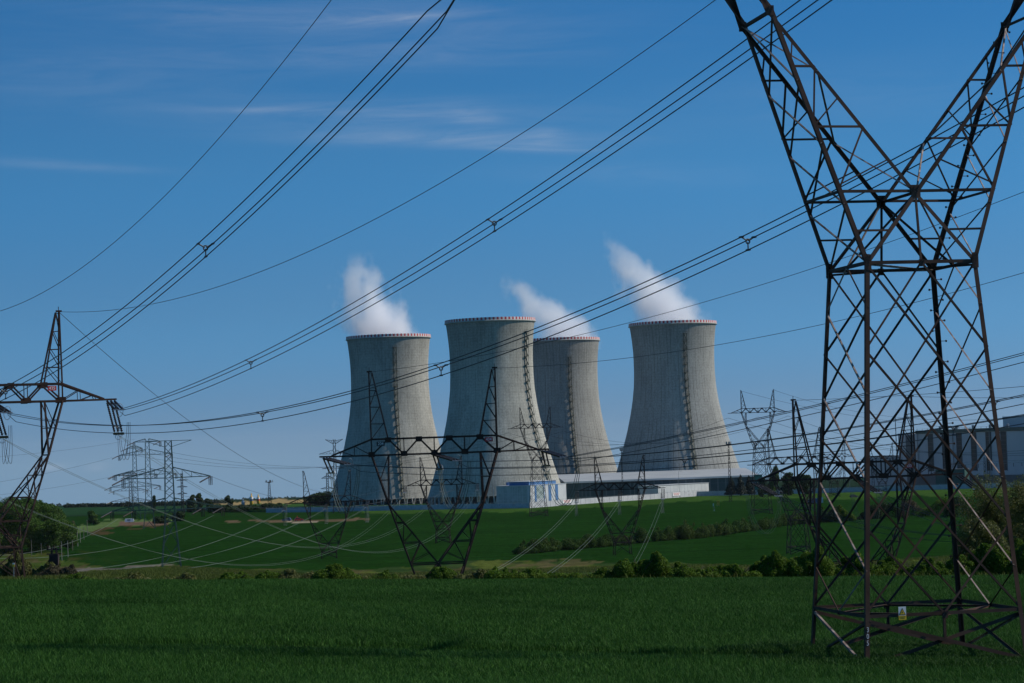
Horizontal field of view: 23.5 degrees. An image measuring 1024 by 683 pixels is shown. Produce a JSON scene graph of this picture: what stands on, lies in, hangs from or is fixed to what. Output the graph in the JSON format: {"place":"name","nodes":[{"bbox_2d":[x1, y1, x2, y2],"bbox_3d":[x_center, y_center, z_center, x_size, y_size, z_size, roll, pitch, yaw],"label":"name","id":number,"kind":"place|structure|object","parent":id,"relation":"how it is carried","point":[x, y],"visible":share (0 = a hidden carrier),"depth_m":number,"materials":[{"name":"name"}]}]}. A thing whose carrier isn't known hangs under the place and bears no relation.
{"place":"outdoors","nodes":[
{"label":"outdoors","id":0,"kind":"place"},
{"bbox_2d":[0,478,1023,678],"bbox_3d":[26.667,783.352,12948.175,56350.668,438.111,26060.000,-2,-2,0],"label":"ground","id":1,"kind":"structure","parent":0,"point":[501,534],"depth_m":940.61,"materials":[{"name":"green plant"}]},
{"bbox_2d":[0,552,32,576],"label":"shrub","id":2,"kind":"object","parent":1,"relation":"on","point":[28,568],"visible":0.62,"depth_m":329.19,"materials":[{"name":"green plant"}]},
{"bbox_2d":[0,496,78,553],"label":"woodland","id":3,"kind":"object","parent":1,"relation":"on","point":[44,534],"visible":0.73,"depth_m":915.11,"materials":[{"name":"green plant"}]},
{"bbox_2d":[30,560,60,574],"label":"shrub","id":4,"kind":"object","parent":1,"relation":"on","point":[41,568],"visible":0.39,"depth_m":329.30,"materials":[{"name":"green plant"}]},
{"bbox_2d":[33,567,58,576],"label":"shrub","id":5,"kind":"object","parent":1,"relation":"on","point":[50,570],"visible":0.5,"depth_m":309.60,"materials":[{"name":"green plant"}]},
{"bbox_2d":[46,545,61,564],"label":"transformer pole","id":6,"kind":"object","parent":1,"relation":"on","point":[54,558],"visible":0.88,"depth_m":329.64,"materials":[{"name":"grey metal"}]},
{"bbox_2d":[47,564,77,575],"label":"shrub","id":7,"kind":"object","parent":1,"relation":"on","point":[70,569],"visible":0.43,"depth_m":319.50,"materials":[{"name":"green plant"}]},
{"bbox_2d":[0,307,129,577],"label":"lattice pylon","id":8,"kind":"object","parent":1,"relation":"on","point":[115,405],"visible":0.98,"depth_m":270.69,"materials":[{"name":"brown metal"}]},
{"bbox_2d":[0,493,404,565],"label":"conductor bundle","id":9,"kind":"object","parent":8,"relation":"hanging from","point":[180,557],"visible":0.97,"depth_m":433.17,"materials":[{"name":"grey metal"}]},
{"bbox_2d":[4,439,439,547],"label":"conductor bundle","id":10,"kind":"object","parent":8,"relation":"hanging from","point":[171,515],"visible":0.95,"depth_m":355.07,"materials":[{"name":"grey metal"}]},
{"bbox_2d":[60,313,419,495],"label":"earth wire","id":11,"kind":"object","parent":8,"relation":"attached to","point":[187,419],"visible":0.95,"depth_m":350.97,"materials":[{"name":"grey"}]},
{"bbox_2d":[118,435,476,552],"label":"conductor bundle","id":12,"kind":"object","parent":8,"relation":"hanging from","point":[257,519],"visible":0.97,"depth_m":356.69,"materials":[{"name":"grey metal"}]},
{"bbox_2d":[56,573,96,579],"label":"bush","id":13,"kind":"object","parent":1,"relation":"on","point":[76,576],"visible":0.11,"depth_m":174.70,"materials":[{"name":"green plant"}]},
{"bbox_2d":[87,510,99,524],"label":"broadleaf tree","id":14,"kind":"object","parent":1,"relation":"on","point":[93,518],"visible":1,"depth_m":1398.24,"materials":[{"name":"green plant"}]},
{"bbox_2d":[107,471,150,511],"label":"tiered pylon","id":15,"kind":"object","parent":1,"relation":"on","point":[131,487],"visible":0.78,"depth_m":1899.79,"materials":[{"name":"grey metal"}]},
{"bbox_2d":[108,571,152,579],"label":"bush","id":16,"kind":"object","parent":1,"relation":"on","point":[135,575],"visible":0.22,"depth_m":174.77,"materials":[{"name":"green plant"}]},
{"bbox_2d":[104,446,159,518],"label":"tiered pylon","id":17,"kind":"object","parent":1,"relation":"on","point":[132,448],"visible":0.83,"depth_m":1499.95,"materials":[{"name":"metal"}]},
{"bbox_2d":[108,438,176,528],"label":"tiered pylon","id":18,"kind":"object","parent":1,"relation":"on","point":[149,449],"visible":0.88,"depth_m":1229.80,"materials":[{"name":"grey metal"}]},
{"bbox_2d":[63,499,225,507],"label":"woodland","id":19,"kind":"object","parent":1,"relation":"on","point":[126,504],"visible":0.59,"depth_m":2412.63,"materials":[{"name":"green plant"}]},
{"bbox_2d":[100,440,224,566],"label":"tiered pylon","id":20,"kind":"object","parent":1,"relation":"on","point":[165,500],"visible":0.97,"depth_m":739.96,"materials":[{"name":"grey metal"}]},
{"bbox_2d":[162,572,196,580],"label":"bush","id":21,"kind":"object","parent":1,"relation":"on","point":[186,575],"visible":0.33,"depth_m":174.66,"materials":[{"name":"green plant"}]},
{"bbox_2d":[186,494,195,512],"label":"broadleaf tree","id":22,"kind":"object","parent":1,"relation":"on","point":[189,505],"visible":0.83,"depth_m":1689.44,"materials":[{"name":"green plant"}]},
{"bbox_2d":[212,571,253,579],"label":"bush","id":23,"kind":"object","parent":1,"relation":"on","point":[232,575],"visible":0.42,"depth_m":173.57,"materials":[{"name":"green plant"}]},
{"bbox_2d":[223,503,282,511],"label":"valley hedge","id":24,"kind":"object","parent":1,"relation":"on","point":[241,507],"visible":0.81,"depth_m":1679.01,"materials":[{"name":"green plant"}]},
{"bbox_2d":[254,570,279,579],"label":"bush","id":25,"kind":"object","parent":1,"relation":"on","point":[267,574],"visible":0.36,"depth_m":173.69,"materials":[{"name":"green plant"}]},
{"bbox_2d":[277,568,300,579],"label":"bush","id":26,"kind":"object","parent":1,"relation":"on","point":[289,573],"visible":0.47,"depth_m":173.76,"materials":[{"name":"green plant"}]},
{"bbox_2d":[303,490,331,505],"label":"trees","id":27,"kind":"object","parent":1,"relation":"on","point":[319,493],"visible":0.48,"depth_m":1853.27,"materials":[{"name":"green plant"}]},
{"bbox_2d":[281,471,370,558],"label":"lattice pylon","id":28,"kind":"object","parent":1,"relation":"on","point":[343,524],"visible":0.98,"depth_m":779.55,"materials":[{"name":"grey metal"}]},
{"bbox_2d":[321,439,343,512],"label":"tiered pylon","id":29,"kind":"object","parent":1,"relation":"on","point":[337,467],"visible":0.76,"depth_m":1500.91,"materials":[{"name":"grey metal"}]},
{"bbox_2d":[312,563,362,579],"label":"bush","id":30,"kind":"object","parent":1,"relation":"on","point":[335,571],"visible":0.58,"depth_m":172.27,"materials":[{"name":"green plant"}]},
{"bbox_2d":[368,570,400,579],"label":"bush","id":31,"kind":"object","parent":1,"relation":"on","point":[384,573],"visible":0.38,"depth_m":173.72,"materials":[{"name":"green plant"}]},
{"bbox_2d":[330,333,440,505],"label":"cooling tower","id":32,"kind":"structure","parent":1,"relation":"on","point":[407,411],"depth_m":1760.67,"materials":[{"name":"concrete"}]},
{"bbox_2d":[266,502,528,512],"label":"concrete wall","id":33,"kind":"structure","parent":1,"relation":"on","point":[434,507],"depth_m":1509.71,"materials":[{"name":"grey concrete"}]},
{"bbox_2d":[421,566,456,579],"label":"bush","id":34,"kind":"object","parent":1,"relation":"on","point":[439,573],"visible":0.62,"depth_m":174.46,"materials":[{"name":"green plant"}]},
{"bbox_2d":[403,456,479,542],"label":"lattice pylon","id":35,"kind":"object","parent":1,"relation":"on","point":[434,511],"visible":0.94,"depth_m":880.08,"materials":[{"name":"grey metal"}]},
{"bbox_2d":[319,364,580,574],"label":"lattice pylon","id":36,"kind":"object","parent":1,"relation":"on","point":[438,455],"visible":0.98,"depth_m":290.83,"materials":[{"name":"brown metal"}]},
{"bbox_2d":[351,414,1023,474],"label":"conductor bundle","id":37,"kind":"object","parent":36,"relation":"hanging from","point":[952,427],"visible":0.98,"depth_m":232.84,"materials":[{"name":"grey metal"}]},
{"bbox_2d":[373,192,1022,371],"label":"power line","id":38,"kind":"object","parent":36,"relation":"attached to","point":[705,301],"visible":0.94,"depth_m":240.13,"materials":[{"name":"grey"}]},
{"bbox_2d":[458,394,1023,467],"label":"conductor bundle","id":39,"kind":"object","parent":36,"relation":"hanging from","point":[996,401],"visible":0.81,"depth_m":237.52,"materials":[{"name":"grey metal"}]},
{"bbox_2d":[507,272,1023,367],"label":"earth wire","id":40,"kind":"object","parent":36,"relation":"attached to","point":[763,336],"visible":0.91,"depth_m":244.47,"materials":[{"name":"grey"}]},
{"bbox_2d":[565,352,1023,461],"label":"conductor bundle","id":41,"kind":"object","parent":36,"relation":"hanging from","point":[797,410],"visible":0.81,"depth_m":244.30,"materials":[{"name":"grey metal"}]},
{"bbox_2d":[453,568,486,579],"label":"bush","id":42,"kind":"object","parent":1,"relation":"on","point":[480,572],"visible":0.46,"depth_m":173.66,"materials":[{"name":"green plant"}]},
{"bbox_2d":[428,317,559,504],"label":"cooling tower","id":43,"kind":"structure","parent":1,"relation":"on","point":[515,389],"depth_m":1626.38,"materials":[{"name":"concrete"}]},
{"bbox_2d":[0,573,1023,682],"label":"wheat crop","id":44,"kind":"object","parent":1,"relation":"on","point":[696,618],"visible":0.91,"depth_m":110.43,"materials":[{"name":"green plant"}]},
{"bbox_2d":[0,554,1023,580],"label":"verge grass","id":45,"kind":"structure","parent":1,"relation":"on","point":[204,573],"depth_m":504.90,"materials":[{"name":"green plant"}]},
{"bbox_2d":[483,566,547,579],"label":"bush","id":46,"kind":"object","parent":1,"relation":"on","point":[504,573],"visible":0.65,"depth_m":172.25,"materials":[{"name":"green plant"}]},
{"bbox_2d":[493,480,566,502],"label":"pumping building","id":47,"kind":"structure","parent":1,"relation":"on","point":[516,492],"depth_m":1499.17,"materials":[{"name":"blue metal"}]},
{"bbox_2d":[508,407,559,516],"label":"lattice pylon","id":48,"kind":"object","parent":1,"relation":"on","point":[532,463],"visible":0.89,"depth_m":1191.29,"materials":[{"name":"grey metal"}]},
{"bbox_2d":[543,572,582,578],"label":"bush","id":49,"kind":"object","parent":1,"relation":"on","point":[561,575],"visible":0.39,"depth_m":173.57,"materials":[{"name":"green plant"}]},
{"bbox_2d":[533,337,616,481],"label":"cooling tower","id":50,"kind":"structure","parent":1,"relation":"on","point":[567,393],"depth_m":1871.30,"materials":[{"name":"grey concrete"}]},
{"bbox_2d":[580,567,615,578],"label":"bush","id":51,"kind":"object","parent":1,"relation":"on","point":[603,572],"visible":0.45,"depth_m":172.61,"materials":[{"name":"green plant"}]},
{"bbox_2d":[530,490,696,507],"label":"concrete wall","id":52,"kind":"structure","parent":1,"relation":"on","point":[587,500],"depth_m":1541.58,"materials":[{"name":"grey concrete"}]},
{"bbox_2d":[574,455,664,555],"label":"lattice pylon","id":53,"kind":"object","parent":1,"relation":"on","point":[619,500],"visible":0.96,"depth_m":735.15,"materials":[{"name":"grey metal"}]},
{"bbox_2d":[611,551,670,578],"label":"bush","id":54,"kind":"object","parent":1,"relation":"on","point":[657,564],"visible":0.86,"depth_m":172.47,"materials":[{"name":"green plant"}]},
{"bbox_2d":[558,468,756,498],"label":"long hall","id":55,"kind":"structure","parent":1,"relation":"on","point":[717,479],"depth_m":1716.29,"materials":[{"name":"white metal"}]},
{"bbox_2d":[512,506,829,553],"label":"hedgerow","id":56,"kind":"object","parent":1,"relation":"on","point":[686,531],"visible":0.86,"depth_m":829.01,"materials":[{"name":"green plant"}]},
{"bbox_2d":[638,482,708,494],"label":"annex","id":57,"kind":"object","parent":1,"relation":"on","point":[680,487],"visible":0.67,"depth_m":1682.29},
{"bbox_2d":[616,320,739,472],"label":"cooling tower","id":58,"kind":"structure","parent":1,"relation":"on","point":[674,394],"depth_m":1779.83,"materials":[{"name":"grey concrete"}]},
{"bbox_2d":[664,561,721,577],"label":"bush","id":59,"kind":"object","parent":1,"relation":"on","point":[679,570],"visible":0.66,"depth_m":172.42,"materials":[{"name":"green plant"}]},
{"bbox_2d":[724,477,736,494],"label":"conifer","id":60,"kind":"object","parent":1,"relation":"on","point":[733,486],"visible":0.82,"depth_m":1598.35,"materials":[{"name":"green plant"}]},
{"bbox_2d":[719,563,761,577],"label":"bush","id":61,"kind":"object","parent":1,"relation":"on","point":[728,570],"visible":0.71,"depth_m":172.57,"materials":[{"name":"green plant"}]},
{"bbox_2d":[735,474,747,495],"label":"conifer","id":62,"kind":"object","parent":1,"relation":"on","point":[740,489],"visible":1,"depth_m":1598.58,"materials":[{"name":"green plant"}]},
{"bbox_2d":[728,389,785,514],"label":"lattice pylon","id":63,"kind":"object","parent":1,"relation":"on","point":[763,435],"visible":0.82,"depth_m":1101.35,"materials":[{"name":"grey metal"}]},
{"bbox_2d":[748,559,785,576],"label":"bush","id":64,"kind":"object","parent":1,"relation":"on","point":[757,565],"visible":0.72,"depth_m":173.62,"materials":[{"name":"green plant"}]},
{"bbox_2d":[767,467,779,495],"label":"broadleaf tree","id":65,"kind":"object","parent":1,"relation":"on","point":[772,487],"visible":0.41,"depth_m":1559.05,"materials":[{"name":"green plant"}]},
{"bbox_2d":[780,472,795,494],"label":"broadleaf tree","id":66,"kind":"object","parent":1,"relation":"on","point":[787,487],"visible":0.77,"depth_m":1569.46,"materials":[{"name":"green plant"}]},
{"bbox_2d":[752,427,835,554],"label":"lattice pylon","id":67,"kind":"object","parent":1,"relation":"on","point":[780,492],"visible":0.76,"depth_m":690.41,"materials":[{"name":"grey metal"}]},
{"bbox_2d":[759,546,834,577],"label":"bush","id":68,"kind":"object","parent":1,"relation":"on","point":[801,565],"visible":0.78,"depth_m":173.37,"materials":[{"name":"green plant"}]},
{"bbox_2d":[797,473,811,494],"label":"broadleaf tree","id":69,"kind":"object","parent":1,"relation":"on","point":[804,484],"visible":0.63,"depth_m":1558.19,"materials":[{"name":"green plant"}]},
{"bbox_2d":[821,507,841,522],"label":"shrub","id":70,"kind":"object","parent":1,"relation":"on","point":[829,517],"visible":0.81,"depth_m":959.04,"materials":[{"name":"green plant"}]},
{"bbox_2d":[817,443,851,496],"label":"lattice pylon","id":71,"kind":"object","parent":1,"relation":"on","point":[842,459],"visible":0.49,"depth_m":1481.13,"materials":[{"name":"grey metal"}]},
{"bbox_2d":[833,504,856,521],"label":"shrub","id":72,"kind":"object","parent":1,"relation":"on","point":[843,512],"visible":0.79,"depth_m":964.55,"materials":[{"name":"green plant"}]},
{"bbox_2d":[833,551,873,576],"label":"bush","id":73,"kind":"object","parent":1,"relation":"on","point":[839,566],"visible":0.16,"depth_m":175.83,"materials":[{"name":"green plant"}]},
{"bbox_2d":[697,481,1023,495],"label":"concrete wall","id":74,"kind":"structure","parent":1,"relation":"on","point":[827,490],"depth_m":1593.63,"materials":[{"name":"grey concrete"}]},
{"bbox_2d":[745,392,978,563],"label":"lattice pylon","id":75,"kind":"object","parent":1,"relation":"on","point":[900,461],"visible":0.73,"depth_m":305.92,"materials":[{"name":"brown metal"}]},
{"bbox_2d":[780,497,948,541],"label":"conductor bundle","id":76,"kind":"object","parent":75,"relation":"attached to","point":[863,522],"visible":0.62,"depth_m":288.88,"materials":[{"name":"grey metal"}]},
{"bbox_2d":[856,504,882,519],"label":"shrub","id":77,"kind":"object","parent":1,"relation":"on","point":[872,509],"visible":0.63,"depth_m":976.51,"materials":[{"name":"green plant"}]},
{"bbox_2d":[845,557,899,576],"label":"bush","id":78,"kind":"object","parent":1,"relation":"on","point":[884,567],"visible":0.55,"depth_m":173.50,"materials":[{"name":"green plant"}]},
{"bbox_2d":[725,0,1023,658],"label":"lattice pylon","id":79,"kind":"object","parent":1,"relation":"on","point":[931,268],"visible":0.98,"depth_m":96.93,"materials":[{"name":"brown metal"}]},
{"bbox_2d":[1,0,330,310],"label":"earth wire","id":80,"kind":"object","parent":79,"relation":"attached to","point":[193,166],"visible":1,"depth_m":158.70,"materials":[{"name":"grey metal"}]},
{"bbox_2d":[0,0,454,400],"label":"conductor bundle","id":81,"kind":"object","parent":79,"relation":"hanging from","point":[444,15],"visible":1,"depth_m":125.27,"materials":[{"name":"grey metal"}]},
{"bbox_2d":[59,0,714,311],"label":"earth wire","id":82,"kind":"object","parent":79,"relation":"attached to","point":[449,177],"visible":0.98,"depth_m":164.60,"materials":[{"name":"grey metal"}]},
{"bbox_2d":[120,0,831,415],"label":"conductor bundle","id":83,"kind":"object","parent":79,"relation":"hanging from","point":[512,202],"visible":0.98,"depth_m":144.57,"materials":[{"name":"grey metal"}]},
{"bbox_2d":[7,87,1023,433],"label":"conductor bundle","id":84,"kind":"object","parent":79,"relation":"hanging from","point":[261,413],"visible":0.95,"depth_m":152.59,"materials":[{"name":"grey metal"}]},
{"bbox_2d":[860,443,894,491],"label":"lattice pylon","id":85,"kind":"object","parent":1,"relation":"on","point":[885,482],"visible":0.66,"depth_m":1560.16,"materials":[{"name":"grey metal"}]},
{"bbox_2d":[870,455,898,485],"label":"workshop building","id":86,"kind":"structure","parent":1,"relation":"on","point":[890,479],"depth_m":1916.30,"materials":[{"name":"grey"}]},
{"bbox_2d":[874,501,909,518],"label":"shrub","id":87,"kind":"object","parent":1,"relation":"on","point":[884,506],"visible":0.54,"depth_m":980.10,"materials":[{"name":"green plant"}]},
{"bbox_2d":[877,556,907,570],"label":"bush","id":88,"kind":"object","parent":1,"relation":"on","point":[889,560],"visible":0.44,"depth_m":174.79,"materials":[{"name":"green plant"}]},
{"bbox_2d":[898,433,914,485],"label":"stair block","id":89,"kind":"structure","parent":1,"relation":"on","point":[903,457],"depth_m":1836.72,"materials":[{"name":"concrete"}]},
{"bbox_2d":[895,500,926,516],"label":"shrub","id":90,"kind":"object","parent":1,"relation":"on","point":[913,504],"visible":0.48,"depth_m":995.44,"materials":[{"name":"green plant"}]},
{"bbox_2d":[899,557,934,575],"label":"bush","id":91,"kind":"object","parent":1,"relation":"on","point":[923,566],"visible":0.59,"depth_m":173.59,"materials":[{"name":"green plant"}]},
{"bbox_2d":[917,497,956,516],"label":"shrub","id":92,"kind":"object","parent":1,"relation":"on","point":[937,505],"visible":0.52,"depth_m":985.41,"materials":[{"name":"green plant"}]},
{"bbox_2d":[927,561,953,575],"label":"bush","id":93,"kind":"object","parent":1,"relation":"on","point":[938,566],"visible":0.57,"depth_m":173.40,"materials":[{"name":"green plant"}]},
{"bbox_2d":[935,468,969,484],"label":"teal store","id":94,"kind":"structure","parent":1,"relation":"on","point":[941,479],"depth_m":1695.90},
{"bbox_2d":[941,495,971,517],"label":"shrub","id":95,"kind":"object","parent":1,"relation":"on","point":[946,512],"visible":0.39,"depth_m":966.48,"materials":[{"name":"green plant"}]},
{"bbox_2d":[941,553,984,575],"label":"bush","id":96,"kind":"object","parent":1,"relation":"on","point":[969,567],"visible":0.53,"depth_m":173.50,"materials":[{"name":"green plant"}]},
{"bbox_2d":[905,423,1023,485],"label":"turbine hall","id":97,"kind":"structure","parent":1,"relation":"on","point":[1012,441],"depth_m":1760.44,"materials":[{"name":"grey"}]},
{"bbox_2d":[951,517,1009,560],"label":"loose tree","id":98,"kind":"object","parent":1,"relation":"on","point":[982,534],"visible":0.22,"depth_m":194.59,"materials":[{"name":"green plant"}]},
{"bbox_2d":[954,470,1023,547],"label":"loose tree","id":99,"kind":"object","parent":1,"relation":"on","point":[993,511],"visible":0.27,"depth_m":211.79,"materials":[{"name":"green plant"}]},
{"bbox_2d":[968,543,1010,574],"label":"bush","id":100,"kind":"object","parent":1,"relation":"on","point":[980,551],"visible":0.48,"depth_m":174.63,"materials":[{"name":"green plant"}]},
{"bbox_2d":[986,543,1023,574],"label":"bush","id":101,"kind":"object","parent":1,"relation":"on","point":[998,560],"visible":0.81,"depth_m":173.34,"materials":[{"name":"green plant"}]},
{"bbox_2d":[996,473,1023,549],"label":"loose tree","id":102,"kind":"object","parent":1,"relation":"on","point":[1019,493],"visible":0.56,"depth_m":204.92,"materials":[{"name":"green plant"}]},
{"bbox_2d":[1003,416,1023,426],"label":"reactor block","id":103,"kind":"structure","parent":1,"relation":"on","point":[1015,421],"depth_m":1795.18,"materials":[{"name":"concrete"}]},
{"bbox_2d":[0,0,1023,505],"label":"sky","id":104,"kind":"structure","parent":0,"point":[106,105],"materials":[{"name":"blue"}]},
{"bbox_2d":[709,635,1023,671],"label":"rank grass","id":105,"kind":"structure","parent":0,"point":[973,655],"depth_m":95.69,"materials":[{"name":"green plant"}]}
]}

